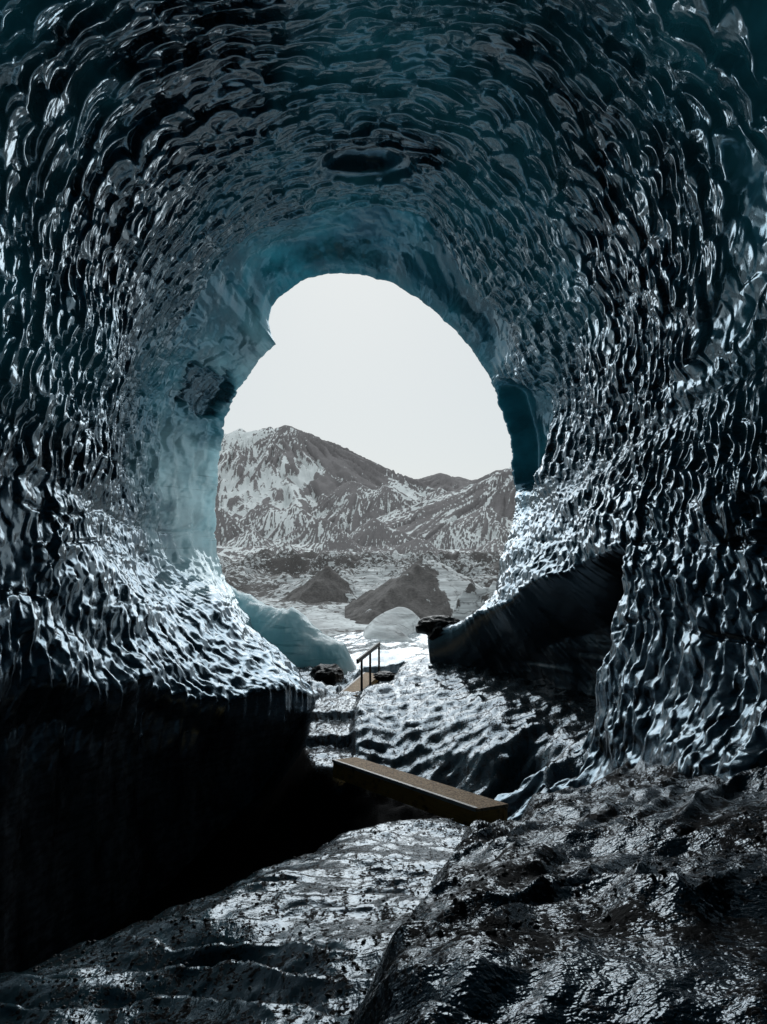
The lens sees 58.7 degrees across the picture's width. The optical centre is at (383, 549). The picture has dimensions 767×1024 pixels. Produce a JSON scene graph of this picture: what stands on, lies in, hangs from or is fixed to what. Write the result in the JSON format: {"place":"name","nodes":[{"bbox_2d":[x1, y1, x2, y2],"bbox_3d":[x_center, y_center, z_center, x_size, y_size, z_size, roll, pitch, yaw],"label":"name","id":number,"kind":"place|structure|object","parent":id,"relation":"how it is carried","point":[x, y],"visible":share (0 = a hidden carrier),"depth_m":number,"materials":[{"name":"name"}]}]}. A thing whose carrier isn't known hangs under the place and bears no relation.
{"place":"outdoors","nodes":[
{"label":"outdoors","id":0,"kind":"place"},
{"bbox_2d":[279,566,364,603],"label":"debris hill","id":1,"kind":"structure","parent":0,"point":[328,583],"depth_m":58.86,"materials":[{"name":"grey gravel"}]},
{"bbox_2d":[217,548,500,635],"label":"glacier ground","id":2,"kind":"structure","parent":0,"point":[265,576],"depth_m":94.99,"materials":[{"name":"white snow"}]},
{"bbox_2d":[363,607,419,641],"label":"glacier dome","id":3,"kind":"structure","parent":2,"relation":"on","point":[398,624],"depth_m":28.62,"materials":[{"name":"white ice"}]},
{"bbox_2d":[451,581,496,620],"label":"ice cliff","id":4,"kind":"structure","parent":2,"relation":"on","point":[472,598],"depth_m":35.88,"materials":[{"name":"white ice"}]},
{"bbox_2d":[214,425,515,560],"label":"mountain","id":5,"kind":"structure","parent":0,"point":[287,488],"depth_m":293.37,"materials":[{"name":"grey stone"}]},
{"bbox_2d":[222,273,512,479],"label":"sky","id":6,"kind":"structure","parent":0,"point":[358,363],"materials":[{"name":"white"}]},
{"bbox_2d":[0,0,766,973],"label":"cave wall","id":7,"kind":"structure","parent":0,"point":[552,214],"depth_m":11.35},
{"bbox_2d":[415,615,459,640],"bbox_3d":[1.585,2.231,19.422,1.356,0.767,1.065,0,0,0],"label":"rock","id":8,"kind":"object","parent":7,"relation":"on","point":[430,627],"visible":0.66,"depth_m":19.16,"materials":[{"name":"black stone"}]},
{"bbox_2d":[0,631,766,1023],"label":"ice floor","id":9,"kind":"structure","parent":0,"point":[686,953],"depth_m":3.92,"materials":[{"name":"grey ice"}]},
{"bbox_2d":[227,583,355,674],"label":"ice block","id":10,"kind":"structure","parent":9,"relation":"on","point":[297,638],"depth_m":19.92,"materials":[{"name":"blue ice"}]},
{"bbox_2d":[311,663,343,685],"bbox_3d":[-1.538,3.422,18.603,0.923,0.637,1.103,0,0,0],"label":"rock","id":11,"kind":"object","parent":9,"relation":"on","point":[331,674],"visible":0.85,"depth_m":18.23,"materials":[{"name":"black stone"}]},
{"bbox_2d":[341,642,379,696],"bbox_3d":[-0.584,3.189,18.410,0.604,1.152,3.403,0,0,10],"label":"footbridge","id":12,"kind":"object","parent":9,"relation":"on","point":[363,680],"visible":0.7,"depth_m":18.15,"materials":[{"name":"brown wood"}]},
{"bbox_2d":[373,671,395,681],"bbox_3d":[0.055,3.432,18.588,0.674,0.260,0.650,0,0,39],"label":"rock","id":13,"kind":"object","parent":9,"relation":"on","point":[385,676],"visible":0.91,"depth_m":18.41,"materials":[{"name":"black stone"}]},
{"bbox_2d":[332,757,508,825],"bbox_3d":[0.443,3.934,11.201,3.488,0.321,0.492,0,0,44],"label":"footbridge","id":14,"kind":"object","parent":9,"relation":"on","point":[463,807],"visible":0.85,"depth_m":10.88,"materials":[{"name":"brown wood"}]},
{"bbox_2d":[29,766,766,1023],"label":"gravel","id":15,"kind":"structure","parent":0,"point":[662,871],"depth_m":3.40,"materials":[{"name":"black gravel"}]},
{"bbox_2d":[345,558,481,624],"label":"debris hill","id":16,"kind":"structure","parent":0,"point":[421,588],"depth_m":44.53,"materials":[{"name":"grey stone"}]},
{"bbox_2d":[416,473,476,490],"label":"mountain","id":17,"kind":"structure","parent":0,"point":[445,482],"depth_m":593.71,"materials":[{"name":"grey stone"}]}
]}

